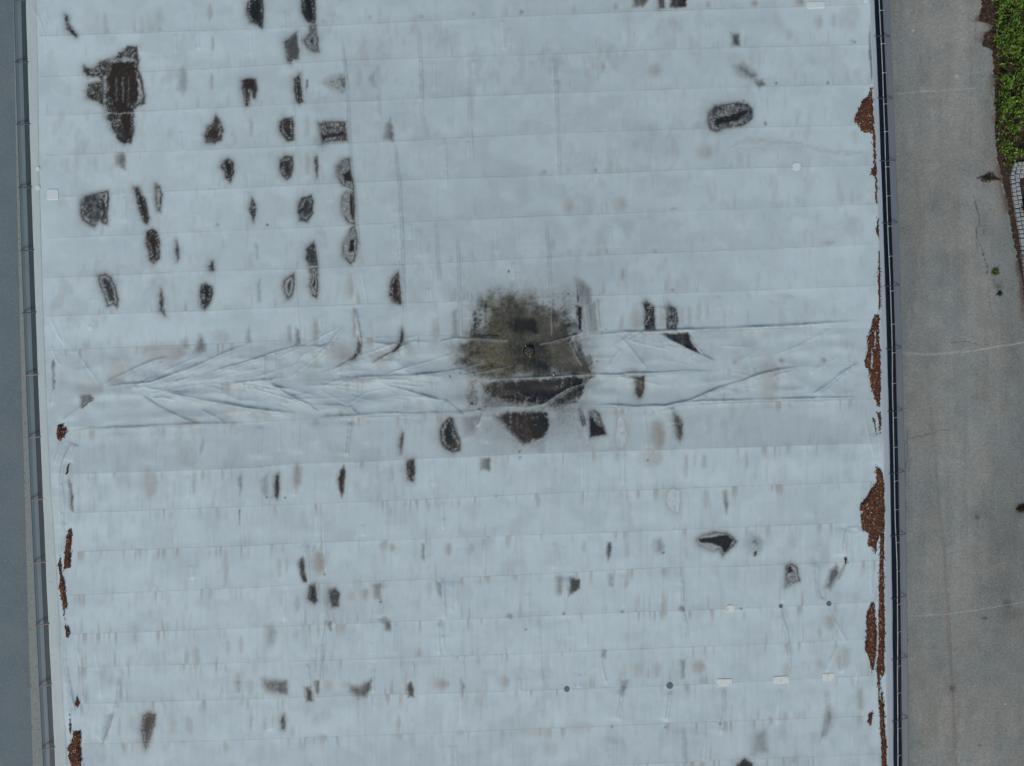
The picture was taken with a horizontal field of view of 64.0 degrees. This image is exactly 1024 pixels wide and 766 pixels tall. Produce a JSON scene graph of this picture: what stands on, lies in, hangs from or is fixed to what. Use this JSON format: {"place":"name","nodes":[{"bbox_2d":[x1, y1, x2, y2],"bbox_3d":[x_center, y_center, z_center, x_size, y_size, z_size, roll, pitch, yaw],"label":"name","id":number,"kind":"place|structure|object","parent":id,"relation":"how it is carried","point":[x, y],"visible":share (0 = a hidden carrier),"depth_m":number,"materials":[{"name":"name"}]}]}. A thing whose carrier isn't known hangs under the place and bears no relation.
{"place":"outdoors","nodes":[
{"label":"outdoors","id":0,"kind":"place"},
{"bbox_2d":[0,0,32,765],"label":"ground","id":1,"kind":"structure","parent":0,"point":[15,727],"depth_m":21.02,"materials":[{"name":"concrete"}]},
{"bbox_2d":[13,0,42,765],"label":"concrete edging","id":2,"kind":"object","parent":1,"relation":"on","point":[37,754],"visible":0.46,"depth_m":21.01,"materials":[{"name":"grey concrete"}]},
{"bbox_2d":[14,0,908,765],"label":"flat roofed building","id":3,"kind":"structure","parent":0,"point":[324,300],"depth_m":16.00,"materials":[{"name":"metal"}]},
{"bbox_2d":[56,424,67,440],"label":"litter drift","id":4,"kind":"object","parent":3,"relation":"on","point":[60,433],"visible":1,"depth_m":15.97,"materials":[{"name":"brown plant"}]},
{"bbox_2d":[58,558,67,624],"bbox_3d":[-8.779,4.048,15.978,0.169,0.042,1.354,-8,90,0],"label":"litter drift","id":5,"kind":"object","parent":3,"relation":"on","point":[62,591],"visible":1,"depth_m":15.98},
{"bbox_2d":[64,626,69,638],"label":"litter drift","id":6,"kind":"object","parent":3,"relation":"on","point":[67,631],"visible":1,"depth_m":15.98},
{"bbox_2d":[63,529,72,570],"bbox_3d":[-8.665,3.267,15.979,0.189,0.036,0.826,0,90,0],"label":"litter drift","id":7,"kind":"object","parent":3,"relation":"on","point":[67,560],"visible":1,"depth_m":15.97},
{"bbox_2d":[67,731,81,765],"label":"litter drift","id":8,"kind":"object","parent":3,"relation":"on","point":[74,750],"visible":1,"depth_m":15.97,"materials":[{"name":"brown plant"}]},
{"bbox_2d":[75,697,79,707],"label":"litter drift","id":9,"kind":"object","parent":3,"relation":"on","point":[77,702],"visible":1,"depth_m":15.97,"materials":[{"name":"brown plant"}]},
{"bbox_2d":[854,88,874,134],"bbox_3d":[6.881,-5.305,15.974,0.414,0.043,0.940,0,90,0],"label":"litter drift","id":10,"kind":"object","parent":3,"relation":"on","point":[864,118],"visible":1,"depth_m":15.96,"materials":[{"name":"brown plant"}]},
{"bbox_2d":[864,603,876,672],"bbox_3d":[7.007,4.982,15.980,0.251,0.039,1.380,0,90,0],"label":"litter drift","id":11,"kind":"object","parent":3,"relation":"on","point":[870,643],"visible":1,"depth_m":15.97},
{"bbox_2d":[867,713,873,725],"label":"litter drift","id":12,"kind":"object","parent":3,"relation":"on","point":[870,716],"visible":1,"depth_m":15.99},
{"bbox_2d":[860,464,884,553],"bbox_3d":[7.043,2.461,15.974,0.515,0.043,1.755,0,90,0],"label":"litter drift","id":13,"kind":"object","parent":3,"relation":"on","point":[872,508],"visible":1,"depth_m":15.96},
{"bbox_2d":[864,315,881,406],"bbox_3d":[7.048,-0.436,15.978,0.348,0.040,1.827,0,90,0],"label":"litter drift","id":14,"kind":"object","parent":3,"relation":"on","point":[875,375],"visible":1,"depth_m":15.97,"materials":[{"name":"brown plant"}]},
{"bbox_2d":[870,134,877,202],"bbox_3d":[7.059,-4.178,15.982,0.179,0.034,1.373,-4,90,0],"label":"litter drift","id":15,"kind":"object","parent":3,"relation":"on","point":[874,171],"visible":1,"depth_m":15.98,"materials":[{"name":"brown plant"}]},
{"bbox_2d":[876,219,879,236],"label":"litter drift","id":16,"kind":"object","parent":3,"relation":"on","point":[877,230],"visible":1,"depth_m":15.98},
{"bbox_2d":[876,412,881,433],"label":"litter drift","id":17,"kind":"object","parent":3,"relation":"on","point":[879,418],"visible":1,"depth_m":15.98,"materials":[{"name":"brown plant"}]},
{"bbox_2d":[877,252,881,309],"bbox_3d":[7.175,-1.975,15.981,0.114,0.033,1.197,0,90,0],"label":"litter drift","id":18,"kind":"object","parent":3,"relation":"on","point":[879,293],"visible":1,"depth_m":15.98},
{"bbox_2d":[875,533,887,765],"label":"litter drift","id":19,"kind":"object","parent":3,"relation":"on","point":[881,658],"visible":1,"depth_m":15.97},
{"bbox_2d":[889,0,1023,765],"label":"driveway","id":20,"kind":"structure","parent":0,"point":[962,322],"depth_m":20.99,"materials":[{"name":"concrete"}]},
{"bbox_2d":[977,173,999,182],"bbox_3d":[12.211,-5.251,20.951,0.618,0.143,0.264,0,90,0],"label":"weed","id":21,"kind":"object","parent":20,"relation":"on","point":[986,178],"visible":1,"depth_m":20.95,"materials":[{"name":"green plant"}]},
{"bbox_2d":[991,269,999,275],"bbox_3d":[12.365,-2.831,20.938,0.230,0.154,0.184,-22,90,0],"label":"weed","id":22,"kind":"object","parent":20,"relation":"on","point":[996,272],"visible":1,"depth_m":20.93,"materials":[{"name":"green plant"}]},
{"bbox_2d":[1016,504,1023,512],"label":"weed","id":23,"kind":"object","parent":20,"relation":"on","point":[1020,508],"visible":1,"depth_m":20.95,"materials":[{"name":"green plant"}]},
{"bbox_2d":[979,0,1023,298],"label":"soil","id":24,"kind":"structure","parent":0,"point":[992,8],"depth_m":21.01,"materials":[{"name":"brown soil"}]},
{"bbox_2d":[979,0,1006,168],"bbox_3d":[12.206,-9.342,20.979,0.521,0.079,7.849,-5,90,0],"label":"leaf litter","id":25,"kind":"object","parent":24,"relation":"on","point":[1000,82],"visible":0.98,"depth_m":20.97,"materials":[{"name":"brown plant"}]},
{"bbox_2d":[991,0,1023,170],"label":"ground cover","id":26,"kind":"object","parent":24,"relation":"on","point":[1013,45],"visible":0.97,"depth_m":20.84,"materials":[{"name":"green plant"}]},
{"bbox_2d":[1010,161,1023,274],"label":"cobblestone paving","id":27,"kind":"structure","parent":24,"relation":"on","point":[1017,172],"depth_m":20.94,"materials":[{"name":"stone"}]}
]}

